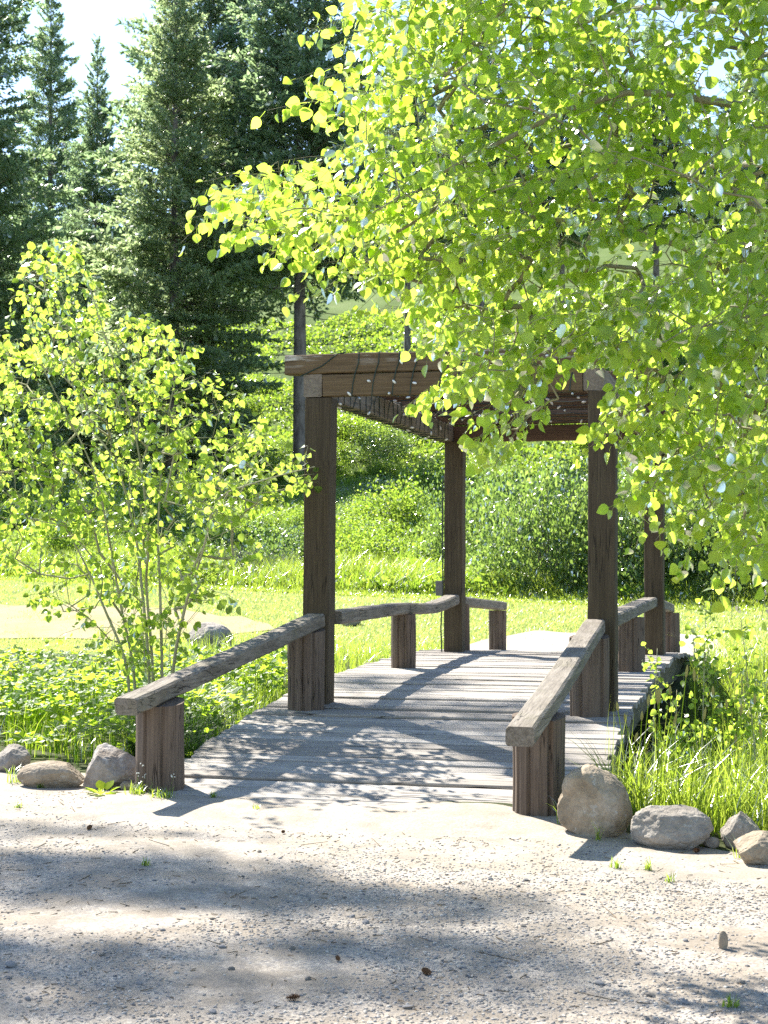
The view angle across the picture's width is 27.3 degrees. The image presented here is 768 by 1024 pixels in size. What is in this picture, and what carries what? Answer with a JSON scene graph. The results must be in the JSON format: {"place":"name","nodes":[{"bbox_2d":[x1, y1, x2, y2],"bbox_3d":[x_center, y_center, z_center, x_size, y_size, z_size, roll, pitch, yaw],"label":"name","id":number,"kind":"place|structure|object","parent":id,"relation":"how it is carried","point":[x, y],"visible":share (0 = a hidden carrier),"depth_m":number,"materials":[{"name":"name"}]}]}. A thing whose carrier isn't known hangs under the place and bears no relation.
{"place":"outdoors","nodes":[
{"label":"outdoors","id":0,"kind":"place"},
{"bbox_2d":[0,604,273,639],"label":"dry ground","id":1,"kind":"structure","parent":0,"point":[53,628],"depth_m":24.42,"materials":[{"name":"beige soil"}]},
{"bbox_2d":[1,220,765,606],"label":"hillside","id":2,"kind":"structure","parent":0,"point":[347,304],"depth_m":90.12,"materials":[{"name":"green plant"}]},
{"bbox_2d":[0,484,66,530],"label":"shrub","id":3,"kind":"object","parent":2,"relation":"on","point":[30,511],"visible":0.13,"depth_m":43.13,"materials":[{"name":"green plant"}]},
{"bbox_2d":[0,0,103,498],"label":"fir tree","id":4,"kind":"object","parent":2,"relation":"on","point":[18,174],"visible":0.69,"depth_m":53.76,"materials":[{"name":"green plant"}]},
{"bbox_2d":[2,0,103,399],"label":"fir tree","id":5,"kind":"object","parent":2,"relation":"on","point":[50,59],"visible":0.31,"depth_m":76.96,"materials":[{"name":"green plant"}]},
{"bbox_2d":[23,450,96,498],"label":"shrub","id":6,"kind":"object","parent":2,"relation":"on","point":[65,481],"visible":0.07,"depth_m":53.36,"materials":[{"name":"green plant"}]},
{"bbox_2d":[11,494,123,561],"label":"shrub","id":7,"kind":"object","parent":2,"relation":"on","point":[62,542],"visible":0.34,"depth_m":35.17,"materials":[{"name":"green plant"}]},
{"bbox_2d":[32,294,117,483],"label":"fir tree","id":8,"kind":"object","parent":2,"relation":"on","point":[61,387],"visible":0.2,"depth_m":61.52,"materials":[{"name":"green plant"}]},
{"bbox_2d":[53,452,113,485],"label":"shrub","id":9,"kind":"object","parent":2,"relation":"on","point":[89,474],"visible":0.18,"depth_m":60.46,"materials":[{"name":"green plant"}]},
{"bbox_2d":[34,497,133,537],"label":"shrub","id":10,"kind":"object","parent":2,"relation":"on","point":[96,511],"visible":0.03,"depth_m":40.03,"materials":[{"name":"green plant"}]},
{"bbox_2d":[55,476,120,508],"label":"shrub","id":11,"kind":"object","parent":2,"relation":"on","point":[91,485],"visible":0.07,"depth_m":45.44,"materials":[{"name":"green plant"}]},
{"bbox_2d":[55,495,134,535],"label":"shrub","id":12,"kind":"object","parent":2,"relation":"on","point":[125,515],"visible":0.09,"depth_m":40.19,"materials":[{"name":"green plant"}]},
{"bbox_2d":[32,34,163,447],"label":"fir tree","id":13,"kind":"object","parent":2,"relation":"on","point":[94,125],"visible":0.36,"depth_m":69.11,"materials":[{"name":"green plant"}]},
{"bbox_2d":[82,516,148,546],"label":"shrub","id":14,"kind":"object","parent":2,"relation":"on","point":[120,535],"visible":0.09,"depth_m":37.72,"materials":[{"name":"green plant"}]},
{"bbox_2d":[105,478,194,523],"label":"shrub","id":15,"kind":"object","parent":2,"relation":"on","point":[141,495],"visible":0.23,"depth_m":44.28,"materials":[{"name":"green plant"}]},
{"bbox_2d":[53,0,294,485],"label":"fir tree","id":16,"kind":"object","parent":2,"relation":"on","point":[186,153],"visible":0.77,"depth_m":57.12,"materials":[{"name":"green plant"}]},
{"bbox_2d":[155,503,212,529],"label":"shrub","id":17,"kind":"object","parent":2,"relation":"on","point":[162,518],"visible":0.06,"depth_m":43.10,"materials":[{"name":"green plant"}]},
{"bbox_2d":[75,0,315,458],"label":"fir tree","id":18,"kind":"object","parent":2,"relation":"on","point":[225,35],"visible":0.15,"depth_m":64.59,"materials":[{"name":"green plant"}]},
{"bbox_2d":[156,502,234,534],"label":"shrub","id":19,"kind":"object","parent":2,"relation":"on","point":[180,518],"visible":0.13,"depth_m":42.35,"materials":[{"name":"green plant"}]},
{"bbox_2d":[166,514,260,553],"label":"shrub","id":20,"kind":"object","parent":2,"relation":"on","point":[216,540],"visible":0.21,"depth_m":37.23,"materials":[{"name":"green plant"}]},
{"bbox_2d":[217,392,262,409],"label":"shrub","id":21,"kind":"object","parent":2,"relation":"on","point":[245,400],"visible":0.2,"depth_m":74.41,"materials":[{"name":"green plant"}]},
{"bbox_2d":[212,470,275,505],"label":"shrub","id":22,"kind":"object","parent":2,"relation":"on","point":[246,492],"visible":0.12,"depth_m":48.63,"materials":[{"name":"green plant"}]},
{"bbox_2d":[193,529,302,576],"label":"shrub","id":23,"kind":"object","parent":2,"relation":"on","point":[271,553],"visible":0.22,"depth_m":30.93,"materials":[{"name":"green plant"}]},
{"bbox_2d":[230,514,288,551],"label":"shrub","id":24,"kind":"object","parent":2,"relation":"on","point":[252,533],"visible":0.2,"depth_m":37.78,"materials":[{"name":"green plant"}]},
{"bbox_2d":[226,446,292,476],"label":"shrub","id":25,"kind":"object","parent":2,"relation":"on","point":[271,455],"visible":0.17,"depth_m":59.10,"materials":[{"name":"green plant"}]},
{"bbox_2d":[230,514,303,564],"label":"shrub","id":26,"kind":"object","parent":2,"relation":"on","point":[277,544],"visible":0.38,"depth_m":32.19,"materials":[{"name":"green plant"}]},
{"bbox_2d":[241,374,292,390],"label":"shrub","id":27,"kind":"object","parent":2,"relation":"on","point":[268,379],"visible":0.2,"depth_m":77.49,"materials":[{"name":"green plant"}]},
{"bbox_2d":[251,461,303,483],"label":"shrub","id":28,"kind":"object","parent":2,"relation":"on","point":[281,479],"visible":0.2,"depth_m":57.14,"materials":[{"name":"green plant"}]},
{"bbox_2d":[263,434,292,466],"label":"shrub","id":29,"kind":"object","parent":2,"relation":"on","point":[287,450],"visible":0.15,"depth_m":62.90,"materials":[{"name":"green plant"}]},
{"bbox_2d":[260,504,303,525],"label":"shrub","id":30,"kind":"object","parent":2,"relation":"on","point":[277,514],"visible":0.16,"depth_m":43.35,"materials":[{"name":"green plant"}]},
{"bbox_2d":[270,518,303,554],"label":"shrub","id":31,"kind":"object","parent":2,"relation":"on","point":[296,526],"visible":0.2,"depth_m":36.83,"materials":[{"name":"green plant"}]},
{"bbox_2d":[280,502,303,530],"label":"shrub","id":32,"kind":"object","parent":2,"relation":"on","point":[299,515],"visible":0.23,"depth_m":42.08,"materials":[{"name":"green plant"}]},
{"bbox_2d":[170,0,437,473],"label":"fir tree","id":33,"kind":"object","parent":2,"relation":"on","point":[294,57],"visible":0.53,"depth_m":59.71,"materials":[{"name":"green plant"}]},
{"bbox_2d":[303,445,359,475],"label":"shrub","id":34,"kind":"object","parent":2,"relation":"on","point":[338,469],"visible":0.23,"depth_m":60.49,"materials":[{"name":"green plant"}]},
{"bbox_2d":[336,482,365,500],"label":"shrub","id":35,"kind":"object","parent":2,"relation":"on","point":[347,488],"visible":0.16,"depth_m":49.79,"materials":[{"name":"green plant"}]},
{"bbox_2d":[337,439,368,457],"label":"shrub","id":36,"kind":"object","parent":2,"relation":"on","point":[342,446],"visible":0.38,"depth_m":63.67,"materials":[{"name":"green plant"}]},
{"bbox_2d":[337,410,382,440],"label":"shrub","id":37,"kind":"object","parent":2,"relation":"on","point":[345,424],"visible":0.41,"depth_m":65.46,"materials":[{"name":"green plant"}]},
{"bbox_2d":[336,497,396,529],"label":"shrub","id":38,"kind":"object","parent":2,"relation":"on","point":[362,504],"visible":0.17,"depth_m":38.46,"materials":[{"name":"green plant"}]},
{"bbox_2d":[335,511,404,551],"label":"shrub","id":39,"kind":"object","parent":2,"relation":"on","point":[368,530],"visible":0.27,"depth_m":35.58,"materials":[{"name":"green plant"}]},
{"bbox_2d":[335,519,414,565],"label":"shrub","id":40,"kind":"object","parent":2,"relation":"on","point":[379,548],"visible":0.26,"depth_m":31.34,"materials":[{"name":"green plant"}]},
{"bbox_2d":[336,509,417,537],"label":"shrub","id":41,"kind":"object","parent":2,"relation":"on","point":[350,521],"visible":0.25,"depth_m":37.36,"materials":[{"name":"green plant"}]},
{"bbox_2d":[343,421,415,448],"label":"shrub","id":42,"kind":"object","parent":2,"relation":"on","point":[366,433],"visible":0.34,"depth_m":64.24,"materials":[{"name":"green plant"}]},
{"bbox_2d":[339,420,426,461],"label":"shrub","id":43,"kind":"object","parent":2,"relation":"on","point":[373,451],"visible":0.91,"depth_m":62.33,"materials":[{"name":"green plant"}]},
{"bbox_2d":[0,268,767,602],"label":"slope undergrowth","id":44,"kind":"object","parent":2,"relation":"on","point":[354,478],"visible":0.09,"depth_m":56.29,"materials":[{"name":"green plant"}]},
{"bbox_2d":[345,472,427,501],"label":"shrub","id":45,"kind":"object","parent":2,"relation":"on","point":[375,483],"visible":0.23,"depth_m":48.25,"materials":[{"name":"green plant"}]},
{"bbox_2d":[359,453,414,477],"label":"shrub","id":46,"kind":"object","parent":2,"relation":"on","point":[378,467],"visible":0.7,"depth_m":59.51,"materials":[{"name":"green plant"}]},
{"bbox_2d":[338,465,440,527],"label":"shrub","id":47,"kind":"object","parent":2,"relation":"on","point":[406,509],"visible":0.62,"depth_m":38.78,"materials":[{"name":"green plant"}]},
{"bbox_2d":[356,47,455,351],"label":"fir tree","id":48,"kind":"object","parent":2,"relation":"on","point":[407,339],"visible":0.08,"depth_m":78.23,"materials":[{"name":"green plant"}]},
{"bbox_2d":[395,454,478,493],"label":"shrub","id":49,"kind":"object","parent":2,"relation":"on","point":[431,477],"visible":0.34,"depth_m":51.16,"materials":[{"name":"green plant"}]},
{"bbox_2d":[400,452,497,562],"bbox_3d":[1.599,-0.026,33.738,2.544,2.508,2.274,0,-1,-4],"label":"willow bush","id":50,"kind":"object","parent":2,"relation":"on","point":[430,543],"visible":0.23,"depth_m":33.50,"materials":[{"name":"green plant"}]},
{"bbox_2d":[443,456,505,477],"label":"shrub","id":51,"kind":"object","parent":2,"relation":"on","point":[477,466],"visible":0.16,"depth_m":57.99,"materials":[{"name":"green plant"}]},
{"bbox_2d":[430,35,546,321],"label":"fir tree","id":52,"kind":"object","parent":2,"relation":"on","point":[482,303],"visible":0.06,"depth_m":79.42,"materials":[{"name":"green plant"}]},
{"bbox_2d":[434,448,555,568],"bbox_3d":[2.298,-0.104,30.747,2.798,2.951,2.502,1,-2,-38],"label":"willow bush","id":53,"kind":"object","parent":2,"relation":"on","point":[471,515],"visible":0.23,"depth_m":30.65,"materials":[{"name":"green plant"}]},
{"bbox_2d":[496,458,557,479],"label":"shrub","id":54,"kind":"object","parent":2,"relation":"on","point":[533,468],"visible":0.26,"depth_m":55.07,"materials":[{"name":"green plant"}]},
{"bbox_2d":[465,441,635,593],"bbox_3d":[2.905,0.109,28.139,3.709,2.846,3.225,-1,-2,24],"label":"willow bush","id":55,"kind":"object","parent":2,"relation":"on","point":[516,555],"visible":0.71,"depth_m":27.79,"materials":[{"name":"green plant"}]},
{"bbox_2d":[531,446,587,499],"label":"shrub","id":56,"kind":"object","parent":2,"relation":"on","point":[574,472],"visible":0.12,"depth_m":45.59,"materials":[{"name":"green plant"}]},
{"bbox_2d":[515,55,608,310],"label":"fir tree","id":57,"kind":"object","parent":2,"relation":"on","point":[574,236],"visible":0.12,"depth_m":77.39,"materials":[{"name":"green plant"}]},
{"bbox_2d":[538,442,703,593],"bbox_3d":[4.131,0.157,27.318,3.197,2.782,2.780,-1,-2,38],"label":"willow bush","id":58,"kind":"object","parent":2,"relation":"on","point":[630,568],"visible":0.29,"depth_m":26.91,"materials":[{"name":"green plant"}]},
{"bbox_2d":[594,14,721,315],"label":"fir tree","id":59,"kind":"object","parent":2,"relation":"on","point":[664,192],"visible":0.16,"depth_m":75.29,"materials":[{"name":"green plant"}]},
{"bbox_2d":[618,456,752,591],"bbox_3d":[5.120,-0.063,27.355,3.071,3.098,3.434,1,-2,-38],"label":"willow bush","id":60,"kind":"object","parent":2,"relation":"on","point":[686,547],"visible":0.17,"depth_m":26.61,"materials":[{"name":"green plant"}]},
{"bbox_2d":[680,481,767,599],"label":"willow bush","id":61,"kind":"object","parent":2,"relation":"on","point":[707,584],"visible":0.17,"depth_m":25.83,"materials":[{"name":"green plant"}]},
{"bbox_2d":[692,56,767,330],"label":"fir tree","id":62,"kind":"object","parent":2,"relation":"on","point":[750,91],"visible":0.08,"depth_m":73.43,"materials":[{"name":"green plant"}]},
{"bbox_2d":[0,771,767,1023],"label":"gravel drive","id":63,"kind":"structure","parent":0,"point":[427,823],"depth_m":6.70,"materials":[{"name":"beige gravel"}]},
{"bbox_2d":[0,744,30,771],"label":"boulder","id":64,"kind":"object","parent":63,"relation":"on","point":[14,755],"visible":0.83,"depth_m":10.86,"materials":[{"name":"grey stone"}]},
{"bbox_2d":[17,761,84,787],"bbox_3d":[-2.145,1.698,10.201,0.460,0.195,0.250,0,-2,14],"label":"boulder","id":65,"kind":"object","parent":63,"relation":"on","point":[47,774],"visible":0.96,"depth_m":10.11,"materials":[{"name":"grey stone"}]},
{"bbox_2d":[84,780,118,793],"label":"leafy weed","id":66,"kind":"object","parent":63,"relation":"on","point":[100,784],"visible":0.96,"depth_m":9.78,"materials":[{"name":"green plant"}]},
{"bbox_2d":[83,743,134,789],"bbox_3d":[-1.694,1.644,10.084,0.400,0.336,0.300,0,-2,14],"label":"boulder","id":67,"kind":"object","parent":63,"relation":"on","point":[108,763],"visible":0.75,"depth_m":9.99,"materials":[{"name":"grey stone"}]},
{"bbox_2d":[124,781,153,794],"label":"grass tuft","id":68,"kind":"object","parent":63,"relation":"on","point":[137,792],"visible":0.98,"depth_m":9.65,"materials":[{"name":"green plant"}]},
{"bbox_2d":[557,764,632,837],"bbox_3d":[1.121,1.558,8.467,0.382,0.425,0.307,-1,-2,28],"label":"boulder","id":69,"kind":"object","parent":63,"relation":"on","point":[593,792],"visible":0.88,"depth_m":8.35,"materials":[{"name":"grey stone"}]},
{"bbox_2d":[630,804,713,849],"bbox_3d":[1.478,1.625,8.115,0.414,0.242,0.294,0,-2,-8],"label":"boulder","id":70,"kind":"object","parent":63,"relation":"on","point":[680,826],"visible":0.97,"depth_m":8.03,"materials":[{"name":"grey stone"}]},
{"bbox_2d":[718,931,727,948],"bbox_3d":[1.289,1.633,6.023,0.034,0.080,0.029,1,-2,-23],"label":"standing stone","id":71,"kind":"object","parent":63,"relation":"on","point":[723,940],"visible":0.99,"depth_m":6.01,"materials":[{"name":"grey stone"}]},
{"bbox_2d":[733,830,767,864],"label":"boulder","id":72,"kind":"object","parent":63,"relation":"on","point":[752,847],"visible":0.89,"depth_m":7.63,"materials":[{"name":"beige stone"}]},
{"bbox_2d":[0,577,767,663],"bbox_3d":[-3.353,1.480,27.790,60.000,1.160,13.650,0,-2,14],"label":"lawn","id":73,"kind":"structure","parent":0,"point":[289,608],"depth_m":24.38,"materials":[{"name":"green plant"}]},
{"bbox_2d":[187,622,233,649],"bbox_3d":[-2.345,1.706,21.323,0.660,0.448,0.500,0,-2,14],"label":"boulder","id":74,"kind":"object","parent":73,"relation":"on","point":[213,626],"visible":0.48,"depth_m":21.15,"materials":[{"name":"grey stone"}]},
{"bbox_2d":[0,537,767,611],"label":"tall grass","id":75,"kind":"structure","parent":73,"relation":"on","point":[550,592],"depth_m":28.52,"materials":[{"name":"green plant"}]},
{"bbox_2d":[0,618,767,852],"bbox_3d":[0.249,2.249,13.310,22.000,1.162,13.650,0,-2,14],"label":"stream bank","id":76,"kind":"structure","parent":0,"point":[675,686],"depth_m":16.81,"materials":[{"name":"green plant"}]},
{"bbox_2d":[0,389,145,750],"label":"aspen sapling","id":77,"kind":"object","parent":76,"relation":"on","point":[21,511],"visible":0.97,"depth_m":13.05,"materials":[{"name":"green plant"}]},
{"bbox_2d":[0,304,151,724],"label":"aspen sapling","id":78,"kind":"object","parent":76,"relation":"on","point":[117,593],"visible":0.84,"depth_m":13.52,"materials":[{"name":"green plant"}]},
{"bbox_2d":[9,239,158,683],"bbox_3d":[-2.358,-0.077,12.794,1.290,4.400,2.594,0,-2,-15],"label":"aspen sapling","id":79,"kind":"object","parent":76,"relation":"on","point":[72,349],"visible":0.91,"depth_m":12.76,"materials":[{"name":"green plant"}]},
{"bbox_2d":[60,259,184,682],"bbox_3d":[-2.238,-0.102,13.123,1.061,4.425,2.654,0,-1,-2],"label":"aspen sapling","id":80,"kind":"object","parent":76,"relation":"on","point":[97,324],"visible":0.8,"depth_m":13.24,"materials":[{"name":"green plant"}]},
{"bbox_2d":[0,642,287,766],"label":"ground cover","id":81,"kind":"object","parent":76,"relation":"on","point":[22,685],"visible":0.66,"depth_m":14.33,"materials":[{"name":"green plant"}]},
{"bbox_2d":[61,689,250,756],"bbox_3d":[-1.639,1.502,10.877,1.362,0.608,1.366,1,-2,-43],"label":"grass clump","id":82,"kind":"object","parent":76,"relation":"on","point":[132,748],"visible":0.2,"depth_m":10.87,"materials":[{"name":"green plant"}]},
{"bbox_2d":[99,704,238,758],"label":"grass clump","id":83,"kind":"object","parent":76,"relation":"on","point":[195,745],"visible":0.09,"depth_m":11.53,"materials":[{"name":"green plant"}]},
{"bbox_2d":[84,671,260,747],"bbox_3d":[-1.647,1.683,13.420,2.080,0.863,2.054,0,-2,14],"label":"grass clump","id":84,"kind":"object","parent":76,"relation":"on","point":[190,724],"visible":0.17,"depth_m":13.24,"materials":[{"name":"green plant"}]},
{"bbox_2d":[95,693,252,749],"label":"grass clump","id":85,"kind":"object","parent":76,"relation":"on","point":[222,729],"visible":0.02,"depth_m":12.71,"materials":[{"name":"green plant"}]},
{"bbox_2d":[126,317,257,681],"bbox_3d":[-1.574,0.234,12.969,1.057,3.829,2.809,0,-2,-8],"label":"aspen sapling","id":86,"kind":"object","parent":76,"relation":"on","point":[168,443],"visible":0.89,"depth_m":12.57,"materials":[{"name":"green plant"}]},
{"bbox_2d":[136,404,321,673],"bbox_3d":[-1.166,0.601,12.024,1.391,2.975,2.663,0,-1,1],"label":"aspen sapling","id":87,"kind":"object","parent":76,"relation":"on","point":[185,596],"visible":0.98,"depth_m":11.80,"materials":[{"name":"green plant"}]},
{"bbox_2d":[114,594,693,815],"bbox_3d":[1.024,1.482,14.253,2.866,1.335,11.874,0,-2,14],"label":"footbridge","id":88,"kind":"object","parent":76,"relation":"on","point":[405,722],"visible":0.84,"depth_m":10.96,"materials":[{"name":"grey wood"}]},
{"bbox_2d":[284,347,672,711],"bbox_3d":[1.185,0.201,14.489,2.735,2.740,5.224,0,-2,14],"label":"pergola","id":89,"kind":"object","parent":88,"relation":"on","point":[328,384],"visible":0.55,"depth_m":12.25,"materials":[{"name":"brown wood"}]},
{"bbox_2d":[300,349,587,441],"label":"string lights","id":90,"kind":"object","parent":89,"relation":"attached to","point":[411,429],"visible":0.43,"depth_m":14.32,"materials":[{"name":"plastic"}]},
{"bbox_2d":[178,0,767,641],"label":"aspen tree","id":91,"kind":"object","parent":76,"relation":"on","point":[724,354],"visible":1,"depth_m":6.83,"materials":[{"name":"green plant"}]},
{"bbox_2d":[639,695,649,810],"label":"grass stalk","id":92,"kind":"object","parent":76,"relation":"on","point":[648,700],"depth_m":8.46,"materials":[{"name":"green plant"}]},
{"bbox_2d":[631,642,677,800],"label":"aspen shoot","id":93,"kind":"object","parent":76,"relation":"on","point":[653,666],"visible":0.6,"depth_m":10.51,"materials":[{"name":"green plant"}]},
{"bbox_2d":[653,687,660,804],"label":"grass stalk","id":94,"kind":"object","parent":76,"relation":"on","point":[659,694],"depth_m":8.39,"materials":[{"name":"green plant"}]},
{"bbox_2d":[670,665,687,803],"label":"grass stalk","id":95,"kind":"object","parent":76,"relation":"on","point":[686,672],"depth_m":8.45,"materials":[{"name":"green plant"}]},
{"bbox_2d":[650,688,707,799],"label":"aspen shoot","id":96,"kind":"object","parent":76,"relation":"on","point":[664,696],"visible":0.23,"depth_m":9.68,"materials":[{"name":"green plant"}]},
{"bbox_2d":[688,669,711,805],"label":"grass stalk","id":97,"kind":"object","parent":76,"relation":"on","point":[694,675],"depth_m":8.35,"materials":[{"name":"green plant"}]},
{"bbox_2d":[669,596,730,794],"bbox_3d":[1.996,1.428,10.017,0.404,1.800,0.427,0,-2,14],"label":"aspen shoot","id":98,"kind":"object","parent":76,"relation":"on","point":[707,639],"visible":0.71,"depth_m":10.05,"materials":[{"name":"green plant"}]},
{"bbox_2d":[640,668,767,820],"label":"leafy weeds","id":99,"kind":"object","parent":76,"relation":"on","point":[709,731],"visible":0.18,"depth_m":12.56,"materials":[{"name":"green plant"}]},
{"bbox_2d":[702,837,719,847],"bbox_3d":[1.670,1.688,8.088,0.090,0.065,0.080,0,-2,14],"label":"stone","id":100,"kind":"object","parent":76,"relation":"on","point":[712,842],"visible":0.83,"depth_m":8.06,"materials":[{"name":"grey stone"}]},
{"bbox_2d":[709,686,714,816],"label":"grass stalk","id":101,"kind":"object","parent":76,"relation":"on","point":[712,690],"depth_m":8.40,"materials":[{"name":"green plant"}]},
{"bbox_2d":[720,811,759,849],"bbox_3d":[1.816,1.638,8.088,0.199,0.212,0.180,1,-2,-23],"label":"boulder","id":102,"kind":"object","parent":76,"relation":"on","point":[740,824],"visible":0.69,"depth_m":8.02,"materials":[{"name":"grey stone"}]},
{"bbox_2d":[714,614,767,797],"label":"aspen shoot","id":103,"kind":"object","parent":76,"relation":"on","point":[749,688],"visible":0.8,"depth_m":9.71,"materials":[{"name":"green plant"}]},
{"bbox_2d":[0,0,767,227],"label":"sky","id":104,"kind":"structure","parent":0,"point":[84,19],"materials":[{"name":"white"}]},
{"bbox_2d":[470,631,727,660],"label":"dirt path","id":105,"kind":"structure","parent":0,"point":[522,643],"depth_m":21.26,"materials":[{"name":"beige soil"}]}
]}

